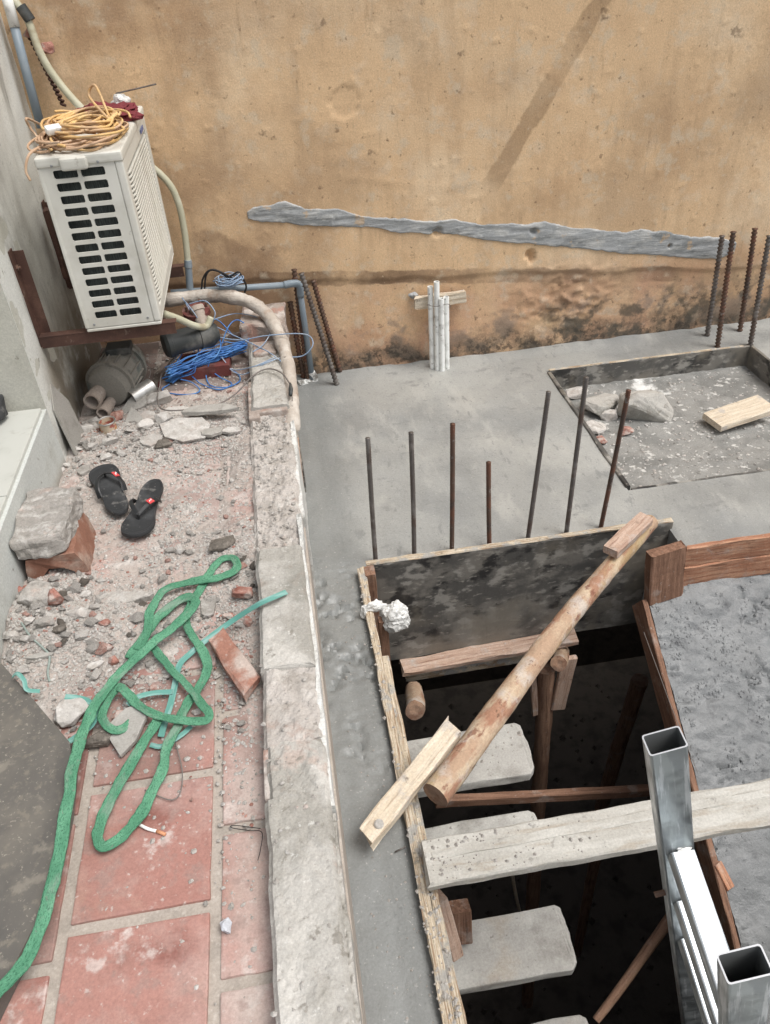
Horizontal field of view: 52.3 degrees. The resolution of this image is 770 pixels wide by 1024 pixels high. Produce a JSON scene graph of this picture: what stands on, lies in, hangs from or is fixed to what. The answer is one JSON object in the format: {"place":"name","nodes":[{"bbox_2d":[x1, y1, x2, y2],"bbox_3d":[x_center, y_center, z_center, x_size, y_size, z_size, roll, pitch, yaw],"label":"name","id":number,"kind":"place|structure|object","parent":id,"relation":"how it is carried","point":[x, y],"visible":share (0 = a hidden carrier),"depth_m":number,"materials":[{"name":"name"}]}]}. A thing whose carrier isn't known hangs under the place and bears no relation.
{"place":"outdoors","nodes":[
{"label":"outdoors","id":0,"kind":"place"},
{"bbox_2d":[0,332,366,1023],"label":"terrace floor","id":1,"kind":"structure","parent":0,"point":[74,972],"depth_m":1.60,"materials":[{"name":"tile"}]},
{"bbox_2d":[0,408,65,662],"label":"door sill","id":2,"kind":"structure","parent":1,"relation":"on","point":[32,456],"depth_m":2.49,"materials":[{"name":"paint"}]},
{"bbox_2d":[0,663,76,1020],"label":"metal plate","id":3,"kind":"object","parent":1,"relation":"on","point":[35,748],"visible":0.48,"depth_m":1.70,"materials":[{"name":"metal"}]},
{"bbox_2d":[0,13,101,460],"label":"wall","id":4,"kind":"structure","parent":1,"relation":"on","point":[31,369],"depth_m":2.81,"materials":[{"name":"white paint"}]},
{"bbox_2d":[2,0,44,128],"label":"corner pipe","id":5,"kind":"object","parent":4,"relation":"attached to","point":[11,15],"visible":0.92,"depth_m":2.85,"materials":[{"name":"grey plastic"}]},
{"bbox_2d":[43,208,69,279],"bbox_3d":[-1.260,-1.028,3.010,0.022,0.260,0.052,-8,37,-5],"label":"mounting bar","id":6,"kind":"object","parent":4,"relation":"attached to","point":[55,242],"visible":0.8,"depth_m":2.99,"materials":[{"name":"brown paint"}]},
{"bbox_2d":[8,248,176,348],"bbox_3d":[-0.992,-0.758,2.707,0.480,0.345,0.040,-8,38,-5],"label":"wall bracket","id":7,"kind":"object","parent":4,"relation":"attached to","point":[47,337],"depth_m":2.77,"materials":[{"name":"metal"}]},
{"bbox_2d":[34,106,173,331],"bbox_3d":[-0.986,-1.088,2.869,0.266,0.574,0.751,-8,38,-5],"label":"air conditioner","id":8,"kind":"object","parent":7,"relation":"on","point":[106,210],"visible":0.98,"depth_m":2.62,"materials":[{"name":"paint"}]},
{"bbox_2d":[24,84,131,180],"bbox_3d":[-1.002,-1.247,2.544,0.340,0.198,0.474,-8,38,-5],"label":"extension cord","id":9,"kind":"object","parent":8,"relation":"on","point":[105,124],"visible":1,"depth_m":2.48,"materials":[{"name":"yellow plastic"}]},
{"bbox_2d":[13,0,193,290],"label":"drain hose","id":10,"kind":"object","parent":8,"relation":"attached to","point":[26,14],"visible":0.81,"depth_m":2.94,"materials":[{"name":"grey plastic"}]},
{"bbox_2d":[75,101,143,121],"bbox_3d":[-0.985,-1.420,2.799,0.256,0.087,0.214,-8,38,-5],"label":"cloth scrap","id":11,"kind":"object","parent":8,"relation":"on","point":[131,109],"visible":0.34,"depth_m":2.77,"materials":[{"name":"fabric"}]},
{"bbox_2d":[41,200,184,288],"bbox_3d":[-1.078,-1.096,3.151,0.480,0.345,0.040,-8,38,-5],"label":"wall bracket","id":12,"kind":"object","parent":4,"relation":"attached to","point":[177,270],"depth_m":3.24,"materials":[{"name":"metal"}]},
{"bbox_2d":[25,512,95,578],"bbox_3d":[-0.996,0.102,2.407,0.175,0.101,0.230,-10,38,-8],"label":"hollow brick","id":13,"kind":"object","parent":1,"relation":"on","point":[77,556],"visible":0.56,"depth_m":2.33,"materials":[{"name":"brick"}]},
{"bbox_2d":[13,487,81,560],"bbox_3d":[-1.018,0.029,2.364,0.173,0.096,0.278,-10,35,-7],"label":"mortar lump","id":14,"kind":"object","parent":13,"relation":"on","point":[47,520],"visible":1,"depth_m":2.32,"materials":[{"name":"concrete"}]},
{"bbox_2d":[50,383,83,455],"bbox_3d":[-1.174,-0.347,2.884,0.008,0.270,0.170,-13,37,4],"label":"fibre sheet","id":15,"kind":"object","parent":1,"relation":"on","point":[68,421],"visible":0.84,"depth_m":2.88,"materials":[{"name":"concrete"}]},
{"bbox_2d":[85,730,111,747],"bbox_3d":[-0.684,0.541,1.873,0.073,0.040,0.045,-8,38,-5],"label":"rubble chunk","id":16,"kind":"object","parent":1,"relation":"on","point":[100,738],"visible":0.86,"depth_m":1.86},
{"bbox_2d":[97,416,116,433],"bbox_3d":[-1.054,-0.320,2.991,0.069,0.070,0.069,-8,38,-5],"label":"paint tin","id":17,"kind":"object","parent":1,"relation":"on","point":[106,424],"visible":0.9,"depth_m":2.97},
{"bbox_2d":[89,464,128,515],"bbox_3d":[-0.937,-0.091,2.662,0.104,0.057,0.320,-20,40,-20],"label":"flip flop","id":18,"kind":"object","parent":1,"relation":"on","point":[107,482],"visible":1,"depth_m":2.66,"materials":[{"name":"black rubber"}]},
{"bbox_2d":[83,340,146,417],"bbox_3d":[-1.106,-0.553,3.200,0.203,0.212,0.389,0,38,5],"label":"grey motor","id":19,"kind":"object","parent":1,"relation":"on","point":[116,372],"visible":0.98,"depth_m":3.12,"materials":[{"name":"paint"}]},
{"bbox_2d":[0,554,240,999],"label":"rope","id":20,"kind":"object","parent":1,"relation":"on","point":[142,647],"visible":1,"depth_m":1.87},
{"bbox_2d":[99,589,155,604],"bbox_3d":[-0.740,0.251,2.255,0.164,0.033,0.062,-9,38,-7],"label":"plaster shard","id":21,"kind":"object","parent":1,"relation":"on","point":[137,595],"visible":0.7,"depth_m":2.25,"materials":[{"name":"paint"}]},
{"bbox_2d":[109,706,148,757],"bbox_3d":[-0.621,0.520,1.888,0.094,0.014,0.125,20,51,28],"label":"tile shard","id":22,"kind":"object","parent":1,"relation":"on","point":[125,742],"visible":0.79,"depth_m":1.88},
{"bbox_2d":[1,334,263,748],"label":"ground dust","id":23,"kind":"object","parent":1,"relation":"on","point":[135,565],"visible":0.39,"depth_m":2.45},
{"bbox_2d":[2,347,264,1021],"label":"fine gravel","id":24,"kind":"structure","parent":1,"relation":"on","point":[114,652],"depth_m":2.25,"materials":[{"name":"gravel"}]},
{"bbox_2d":[17,580,60,607],"bbox_3d":[-0.972,0.235,2.209,0.112,0.065,0.083,5,39,12],"label":"rubble chunk","id":25,"kind":"object","parent":24,"relation":"on","point":[34,591],"visible":0.74,"depth_m":2.19,"materials":[{"name":"concrete"}]},
{"bbox_2d":[47,588,63,605],"bbox_3d":[-0.928,0.241,2.202,0.044,0.058,0.044,-8,38,-5],"label":"rubble chunk","id":26,"kind":"object","parent":24,"relation":"on","point":[55,597],"visible":1,"depth_m":2.19,"materials":[{"name":"red brick"}]},
{"bbox_2d":[54,693,88,727],"bbox_3d":[-0.784,0.492,1.942,0.090,0.042,0.081,22,45,30],"label":"rubble chunk","id":27,"kind":"object","parent":24,"relation":"on","point":[69,713],"visible":0.96,"depth_m":1.92,"materials":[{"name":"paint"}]},
{"bbox_2d":[208,535,235,551],"bbox_3d":[-0.501,0.099,2.407,0.084,0.030,0.054,-8,38,-5],"label":"rubble chunk","id":28,"kind":"object","parent":24,"relation":"on","point":[220,544],"visible":1,"depth_m":2.39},
{"bbox_2d":[231,586,253,598],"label":"rubble chunk","id":29,"kind":"object","parent":24,"relation":"on","point":[243,592],"visible":1,"depth_m":2.21,"materials":[{"name":"red brick"}]},
{"bbox_2d":[122,395,147,413],"bbox_3d":[-1.005,-0.435,3.152,0.073,0.018,0.137,39,63,22],"label":"plaster shard","id":30,"kind":"object","parent":1,"relation":"on","point":[133,404],"visible":0.76,"depth_m":3.14,"materials":[{"name":"grey concrete"}]},
{"bbox_2d":[127,379,157,401],"bbox_3d":[-0.991,-0.485,3.191,0.072,0.072,0.106,25,52,32],"label":"bare can","id":31,"kind":"object","parent":30,"relation":"on","point":[139,391],"visible":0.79,"depth_m":3.17,"materials":[{"name":"metal"}]},
{"bbox_2d":[121,479,163,537],"bbox_3d":[-0.789,-0.030,2.567,0.104,0.057,0.310,-3,38,2],"label":"flip flop","id":32,"kind":"object","parent":1,"relation":"on","point":[139,520],"visible":1,"depth_m":2.53,"materials":[{"name":"black rubber"}]},
{"bbox_2d":[12,590,287,748],"bbox_3d":[-0.584,0.400,1.982,0.707,0.096,0.417,-8,38,-5],"label":"teal strapping","id":33,"kind":"object","parent":1,"relation":"on","point":[171,692],"visible":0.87,"depth_m":1.97,"materials":[{"name":"plastic"}]},
{"bbox_2d":[139,434,162,446],"bbox_3d":[-0.875,-0.265,2.932,0.085,0.016,0.078,-3,38,2],"label":"plaster shard","id":34,"kind":"object","parent":1,"relation":"on","point":[151,440],"visible":0.88,"depth_m":2.92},
{"bbox_2d":[146,390,172,404],"bbox_3d":[-0.919,-0.464,3.186,0.107,0.053,0.063,-8,38,-5],"label":"rubble chunk","id":35,"kind":"object","parent":1,"relation":"on","point":[164,396],"visible":0.97,"depth_m":3.17,"materials":[{"name":"paint"}]},
{"bbox_2d":[159,417,209,442],"bbox_3d":[-0.758,-0.308,2.965,0.192,0.018,0.153,-6,45,-7],"label":"plaster shard","id":36,"kind":"object","parent":1,"relation":"on","point":[184,429],"visible":0.99,"depth_m":2.96,"materials":[{"name":"concrete"}]},
{"bbox_2d":[181,403,239,415],"bbox_3d":[-0.672,-0.396,3.025,0.224,0.023,0.053,-5,41,-5],"label":"plaster shard","id":37,"kind":"object","parent":36,"relation":"on","point":[212,409],"visible":1,"depth_m":3.01,"materials":[{"name":"grey concrete"}]},
{"bbox_2d":[160,299,231,380],"bbox_3d":[-0.815,-0.745,3.330,0.273,0.301,0.238,-8,38,-5],"label":"red pump","id":38,"kind":"object","parent":1,"relation":"on","point":[184,340],"visible":0.8,"depth_m":3.29,"materials":[{"name":"paint"}]},
{"bbox_2d":[163,310,213,329],"bbox_3d":[-0.799,-0.788,3.203,0.033,0.145,0.230,28,48,34],"label":"drain stub","id":39,"kind":"object","parent":38,"relation":"attached to","point":[207,324],"visible":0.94,"depth_m":3.20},
{"bbox_2d":[164,297,313,375],"bbox_3d":[-0.601,-0.765,3.329,0.650,0.274,0.330,4,38,10],"label":"pale blue wire","id":40,"kind":"object","parent":38,"relation":"attached to","point":[239,339],"visible":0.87,"depth_m":3.30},
{"bbox_2d":[162,319,248,394],"bbox_3d":[-0.764,-0.671,3.325,0.397,0.181,0.364,-8,38,-5],"label":"blue wire coil","id":41,"kind":"object","parent":1,"relation":"on","point":[174,372],"visible":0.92,"depth_m":3.32,"materials":[{"name":"plastic"}]},
{"bbox_2d":[200,595,216,617],"bbox_3d":[-0.499,0.268,2.220,0.046,0.012,0.085,-8,38,-5],"label":"plaster shard","id":42,"kind":"object","parent":1,"relation":"on","point":[208,608],"visible":1,"depth_m":2.21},
{"bbox_2d":[157,355,292,410],"bbox_3d":[-0.686,-0.486,3.140,0.725,0.097,0.417,23,45,31],"label":"power cord","id":43,"kind":"object","parent":1,"relation":"on","point":[290,388],"visible":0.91,"depth_m":3.13,"materials":[{"name":"grey plastic"}]},
{"bbox_2d":[165,289,300,436],"bbox_3d":[-0.535,-0.681,3.281,0.355,0.312,1.000,-28,44,-28],"label":"lagged pipe","id":44,"kind":"object","parent":1,"relation":"on","point":[266,314],"visible":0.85,"depth_m":3.38,"materials":[{"name":"fabric"}]},
{"bbox_2d":[201,269,246,292],"bbox_3d":[-0.709,-0.998,3.424,0.203,0.124,0.110,-8,38,-5],"label":"wire coil","id":45,"kind":"object","parent":44,"relation":"on","point":[230,281],"visible":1,"depth_m":3.41,"materials":[{"name":"blue"}]},
{"bbox_2d":[212,627,261,701],"bbox_3d":[-0.390,0.390,2.029,0.063,0.043,0.261,-24,40,-24],"label":"brick fragment","id":46,"kind":"object","parent":1,"relation":"on","point":[244,675],"visible":1,"depth_m":2.00,"materials":[{"name":"brick"}]},
{"bbox_2d":[239,302,288,356],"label":"broken pier","id":47,"kind":"structure","parent":1,"relation":"on","point":[252,326],"depth_m":3.42,"materials":[{"name":"brick"}]},
{"bbox_2d":[248,340,361,1023],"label":"kerb wall","id":48,"kind":"structure","parent":1,"relation":"on","point":[307,901],"depth_m":1.75,"materials":[{"name":"concrete"}]},
{"bbox_2d":[252,415,343,1023],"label":"kerb grit","id":49,"kind":"object","parent":48,"relation":"on","point":[273,1013],"visible":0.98,"depth_m":2.40,"materials":[{"name":"gravel"}]},
{"bbox_2d":[296,318,769,1023],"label":"concrete slab","id":50,"kind":"structure","parent":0,"point":[490,406],"depth_m":3.01,"materials":[{"name":"concrete"}]},
{"bbox_2d":[170,280,317,385],"bbox_3d":[-0.633,-0.795,3.661,0.604,0.577,0.061,-10,38,-8],"label":"grey water pipe","id":51,"kind":"object","parent":50,"relation":"on","point":[313,375],"visible":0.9,"depth_m":3.56,"materials":[{"name":"plastic"}]},
{"bbox_2d":[287,301,305,378],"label":"rebar","id":52,"kind":"object","parent":50,"relation":"on","point":[296,337],"visible":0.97,"depth_m":3.74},
{"bbox_2d":[291,268,309,378],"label":"rebar","id":53,"kind":"object","parent":50,"relation":"on","point":[294,273],"visible":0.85,"depth_m":3.68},
{"bbox_2d":[298,272,338,385],"bbox_3d":[-0.303,-0.841,3.651,0.134,0.570,0.032,-8,38,-5],"label":"rebar","id":54,"kind":"object","parent":50,"relation":"on","point":[318,326],"visible":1,"depth_m":3.63,"materials":[{"name":"brown metal"}]},
{"bbox_2d":[310,279,341,372],"bbox_3d":[-0.274,-0.875,3.749,0.118,0.501,0.029,-22,41,-22],"label":"rebar","id":55,"kind":"object","parent":50,"relation":"on","point":[326,325],"visible":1,"depth_m":3.73,"materials":[{"name":"metal"}]},
{"bbox_2d":[365,437,377,559],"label":"rebar","id":56,"kind":"object","parent":50,"relation":"on","point":[371,495],"visible":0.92,"depth_m":2.60,"materials":[{"name":"brown metal"}]},
{"bbox_2d":[326,566,437,1023],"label":"slab grit","id":57,"kind":"object","parent":50,"relation":"on","point":[399,957],"visible":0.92,"depth_m":1.88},
{"bbox_2d":[0,0,769,374],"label":"rendered wall","id":58,"kind":"structure","parent":50,"relation":"on","point":[526,174],"depth_m":3.37,"materials":[{"name":"paint"}]},
{"bbox_2d":[28,38,66,106],"bbox_3d":[-1.267,-1.656,2.931,0.084,0.259,0.023,3,38,9],"label":"twisted cable","id":59,"kind":"object","parent":58,"relation":"hanging from","point":[57,91],"visible":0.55,"depth_m":2.96,"materials":[{"name":"brown paint"}]},
{"bbox_2d":[358,565,466,1023],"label":"stair side formwork","id":60,"kind":"object","parent":50,"relation":"attached to","point":[450,1009],"visible":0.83,"depth_m":1.94,"materials":[{"name":"beige wood"}]},
{"bbox_2d":[360,599,410,632],"bbox_3d":[0.002,0.347,2.549,0.162,0.119,0.087,-8,38,-5],"label":"plastic bag","id":61,"kind":"object","parent":60,"relation":"on","point":[394,615],"visible":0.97,"depth_m":2.53,"materials":[{"name":"plastic"}]},
{"bbox_2d":[438,889,462,961],"bbox_3d":[0.154,1.052,1.999,0.037,0.198,0.052,-23,21,-23],"label":"form strut","id":62,"kind":"object","parent":60,"relation":"attached to","point":[456,948],"visible":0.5,"depth_m":1.98,"materials":[{"name":"brown wood"}]},
{"bbox_2d":[423,515,657,805],"bbox_3d":[0.520,0.365,2.345,0.091,0.080,1.327,23,45,31],"label":"round log","id":63,"kind":"object","parent":60,"relation":"on","point":[447,779],"visible":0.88,"depth_m":2.17,"materials":[{"name":"brown wood"}]},
{"bbox_2d":[359,718,460,851],"bbox_3d":[0.068,0.676,1.970,0.060,0.037,0.395,24,50,31],"label":"sawn batten","id":64,"kind":"object","parent":63,"relation":"on","point":[404,790],"visible":0.97,"depth_m":1.95,"materials":[{"name":"brown wood"}]},
{"bbox_2d":[603,513,652,558],"bbox_3d":[0.812,0.075,2.617,0.057,0.033,0.244,28,46,34],"label":"sawn batten","id":65,"kind":"object","parent":63,"relation":"on","point":[628,534],"visible":1,"depth_m":2.60,"materials":[{"name":"brown wood"}]},
{"bbox_2d":[419,779,769,890],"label":"bridging plank","id":66,"kind":"object","parent":60,"relation":"on","point":[537,845],"visible":0.93,"depth_m":1.85,"materials":[{"name":"wood"}]},
{"bbox_2d":[408,431,416,553],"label":"rebar","id":67,"kind":"object","parent":50,"relation":"on","point":[412,485],"visible":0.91,"depth_m":2.61,"materials":[{"name":"brown metal"}]},
{"bbox_2d":[427,285,434,368],"bbox_3d":[0.225,-0.864,3.791,0.027,0.471,0.027,-8,38,-5],"label":"pvc sleeve","id":68,"kind":"object","parent":50,"relation":"on","point":[431,326],"visible":0.9,"depth_m":3.76,"materials":[{"name":"plastic"}]},
{"bbox_2d":[434,281,439,370],"bbox_3d":[0.250,-0.864,3.766,0.028,0.500,0.027,-8,38,-5],"label":"pvc sleeve","id":69,"kind":"object","parent":50,"relation":"on","point":[436,310],"visible":0.9,"depth_m":3.73,"materials":[{"name":"plastic"}]},
{"bbox_2d":[439,297,444,371],"bbox_3d":[0.274,-0.828,3.780,0.027,0.422,0.027,-8,38,-5],"label":"pvc sleeve","id":70,"kind":"object","parent":50,"relation":"on","point":[441,339],"visible":0.89,"depth_m":3.76,"materials":[{"name":"plastic"}]},
{"bbox_2d":[443,296,449,368],"bbox_3d":[0.299,-0.842,3.798,0.028,0.420,0.027,-8,38,-5],"label":"pvc sleeve","id":71,"kind":"object","parent":50,"relation":"on","point":[446,325],"visible":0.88,"depth_m":3.76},
{"bbox_2d":[449,423,454,548],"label":"rebar","id":72,"kind":"object","parent":50,"relation":"on","point":[452,476],"visible":0.92,"depth_m":2.62,"materials":[{"name":"metal"}]},
{"bbox_2d":[486,461,491,543],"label":"rebar","id":73,"kind":"object","parent":50,"relation":"on","point":[488,496],"visible":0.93,"depth_m":2.68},
{"bbox_2d":[365,517,673,681],"bbox_3d":[0.507,0.371,2.934,1.122,0.636,0.097,-8,38,-5],"label":"formwork","id":74,"kind":"object","parent":50,"relation":"on","point":[473,608],"visible":0.86,"depth_m":2.91,"materials":[{"name":"black wood"}]},
{"bbox_2d":[405,681,424,719],"bbox_3d":[0.108,0.677,2.834,0.072,0.073,0.307,-3,0,1],"label":"log stub","id":75,"kind":"object","parent":74,"relation":"attached to","point":[415,702],"visible":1,"depth_m":2.70,"materials":[{"name":"brown wood"}]},
{"bbox_2d":[550,647,568,671],"bbox_3d":[0.676,0.560,3.020,0.065,0.065,0.223,8,3,15],"label":"log stub","id":76,"kind":"object","parent":74,"relation":"attached to","point":[559,661],"visible":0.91,"depth_m":2.92,"materials":[{"name":"brown wood"}]},
{"bbox_2d":[526,391,550,538],"bbox_3d":[0.514,-0.126,2.655,0.053,0.632,0.018,-8,38,-5],"label":"rebar","id":77,"kind":"object","parent":50,"relation":"on","point":[538,460],"visible":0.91,"depth_m":2.62,"materials":[{"name":"brown metal"}]},
{"bbox_2d":[564,376,588,532],"bbox_3d":[0.643,-0.156,2.657,0.027,0.668,0.018,-8,38,-5],"label":"rebar","id":78,"kind":"object","parent":50,"relation":"on","point":[577,448],"visible":0.91,"depth_m":2.62,"materials":[{"name":"brown metal"}]},
{"bbox_2d":[598,389,630,527],"bbox_3d":[0.782,-0.153,2.692,0.047,0.596,0.020,-8,38,-5],"label":"rebar","id":79,"kind":"object","parent":50,"relation":"on","point":[615,454],"visible":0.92,"depth_m":2.66,"materials":[{"name":"metal"}]},
{"bbox_2d":[704,235,724,336],"bbox_3d":[1.622,-1.090,3.868,0.062,0.545,0.032,-8,38,-5],"label":"rebar","id":80,"kind":"object","parent":50,"relation":"on","point":[721,240],"visible":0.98,"depth_m":3.84,"materials":[{"name":"brown metal"}]},
{"bbox_2d":[714,231,736,347],"bbox_3d":[1.622,-1.032,3.745,0.080,0.612,0.032,-8,38,-5],"label":"rebar","id":81,"kind":"object","parent":50,"relation":"on","point":[727,272],"visible":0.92,"depth_m":3.71,"materials":[{"name":"metal"}]},
{"bbox_2d":[684,533,769,585],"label":"slab edge board","id":82,"kind":"object","parent":50,"relation":"attached to","point":[718,560],"visible":0.96,"depth_m":2.78,"materials":[{"name":"orange wood"}]},
{"bbox_2d":[643,540,686,605],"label":"cleat block","id":83,"kind":"structure","parent":82,"relation":"attached to","point":[664,572],"depth_m":2.73,"materials":[{"name":"red wood"}]},
{"bbox_2d":[737,228,757,331],"bbox_3d":[1.792,-1.125,3.886,0.080,0.561,0.033,-8,38,-5],"label":"rebar","id":84,"kind":"object","parent":50,"relation":"on","point":[751,252],"visible":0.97,"depth_m":3.86,"materials":[{"name":"metal"}]},
{"bbox_2d":[747,235,769,352],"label":"rebar","id":85,"kind":"object","parent":50,"relation":"on","point":[761,281],"visible":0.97,"depth_m":3.72,"materials":[{"name":"brown metal"}]},
{"bbox_2d":[423,684,669,1023],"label":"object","id":86,"kind":"structure","parent":0,"point":[591,921],"depth_m":5.55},
{"bbox_2d":[391,622,702,1023],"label":"cellar floor","id":87,"kind":"structure","parent":0,"point":[611,661],"depth_m":5.68,"materials":[{"name":"concrete"}]},
{"bbox_2d":[407,723,587,1023],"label":"staircase","id":88,"kind":"structure","parent":87,"relation":"on","point":[519,947],"depth_m":2.24,"materials":[{"name":"grey concrete"}]},
{"bbox_2d":[449,899,472,944],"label":"form block","id":89,"kind":"structure","parent":88,"relation":"on","point":[461,911],"depth_m":2.17,"materials":[{"name":"red wood"}]},
{"bbox_2d":[522,662,554,1007],"bbox_3d":[0.776,1.935,4.086,0.077,3.344,0.079,5,38,14],"label":"timber prop","id":90,"kind":"object","parent":87,"relation":"on","point":[544,716],"visible":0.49,"depth_m":3.40,"materials":[{"name":"brown wood"}]},
{"bbox_2d":[530,677,538,715],"bbox_3d":[0.596,0.720,3.139,0.028,0.289,0.023,-12,38,-2],"label":"timber strut","id":91,"kind":"object","parent":90,"relation":"attached to","point":[534,698],"visible":0.72,"depth_m":3.15,"materials":[{"name":"brown wood"}]},
{"bbox_2d":[551,655,576,710],"bbox_3d":[0.706,0.679,3.103,0.062,0.305,0.022,-4,37,-8],"label":"timber strut","id":92,"kind":"object","parent":90,"relation":"attached to","point":[564,678],"visible":0.87,"depth_m":3.10,"materials":[{"name":"brown wood"}]},
{"bbox_2d":[573,860,600,956],"bbox_3d":[1.047,2.052,4.080,0.057,1.463,0.056,13,48,21],"label":"timber prop","id":93,"kind":"object","parent":87,"relation":"on","point":[590,882],"visible":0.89,"depth_m":4.02,"materials":[{"name":"brown wood"}]},
{"bbox_2d":[595,673,647,808],"bbox_3d":[1.288,1.322,4.333,0.089,1.384,0.088,-3,44,2],"label":"timber prop","id":94,"kind":"object","parent":87,"relation":"on","point":[638,684],"visible":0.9,"depth_m":4.14,"materials":[{"name":"brown wood"}]},
{"bbox_2d":[593,914,668,1022],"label":"timber prop","id":95,"kind":"object","parent":87,"relation":"on","point":[655,939],"visible":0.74,"depth_m":2.89,"materials":[{"name":"brown wood"}]},
{"bbox_2d":[642,573,769,1023],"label":"sloping stair slab","id":96,"kind":"structure","parent":87,"relation":"on","point":[714,640],"depth_m":2.71,"materials":[{"name":"concrete"}]},
{"bbox_2d":[633,599,740,949],"bbox_3d":[1.094,1.258,2.531,0.053,1.197,1.710,-8,38,-5],"label":"ramp side board","id":97,"kind":"object","parent":96,"relation":"attached to","point":[719,883],"visible":0.51,"depth_m":2.62,"materials":[{"name":"red wood"}]},
{"bbox_2d":[434,784,649,807],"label":"cross beam","id":98,"kind":"structure","parent":97,"relation":"attached to","point":[526,796],"depth_m":3.06,"materials":[{"name":"red wood"}]},
{"bbox_2d":[642,726,769,1023],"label":"steel railing frame","id":99,"kind":"object","parent":87,"relation":"on","point":[718,980],"visible":1,"depth_m":1.30,"materials":[{"name":"white"}]},
{"bbox_2d":[563,364,769,489],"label":"recess floor","id":100,"kind":"structure","parent":0,"point":[752,444],"depth_m":3.48,"materials":[{"name":"concrete"}]},
{"bbox_2d":[585,393,618,416],"bbox_3d":[0.998,-0.500,3.659,0.144,0.073,0.167,20,43,27],"label":"rubble chunk","id":101,"kind":"object","parent":100,"relation":"on","point":[599,405],"visible":0.84,"depth_m":3.62,"materials":[{"name":"concrete"}]},
{"bbox_2d":[617,390,672,422],"bbox_3d":[1.189,-0.487,3.583,0.249,0.151,0.130,2,38,7],"label":"rubble chunk","id":102,"kind":"object","parent":100,"relation":"on","point":[652,406],"visible":0.87,"depth_m":3.54,"materials":[{"name":"concrete"}]},
{"bbox_2d":[547,345,769,489],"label":"recess formwork","id":103,"kind":"object","parent":100,"relation":"on","point":[757,365],"visible":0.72,"depth_m":3.85,"materials":[{"name":"black wood"}]},
{"bbox_2d":[578,368,769,486],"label":"recess grit","id":104,"kind":"object","parent":100,"relation":"on","point":[663,464],"visible":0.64,"depth_m":3.46,"materials":[{"name":"gravel"}]},
{"bbox_2d":[702,395,769,431],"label":"wood offcut","id":105,"kind":"object","parent":100,"relation":"on","point":[732,415],"visible":1,"depth_m":3.47,"materials":[{"name":"wood"}]},
{"bbox_3d":[0.252,-0.976,3.702,0.119,0.041,0.085,-8,38,-5],"label":"tie wire","id":106,"kind":"object","parent":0,"visible":0},
{"bbox_2d":[414,290,465,309],"bbox_3d":[0.264,-1.010,3.731,0.257,0.062,0.033,-9,38,-4],"label":"tie stick","id":107,"kind":"object","parent":106,"relation":"attached to","point":[455,298],"visible":0.73,"depth_m":3.72,"materials":[{"name":"brown wood"}]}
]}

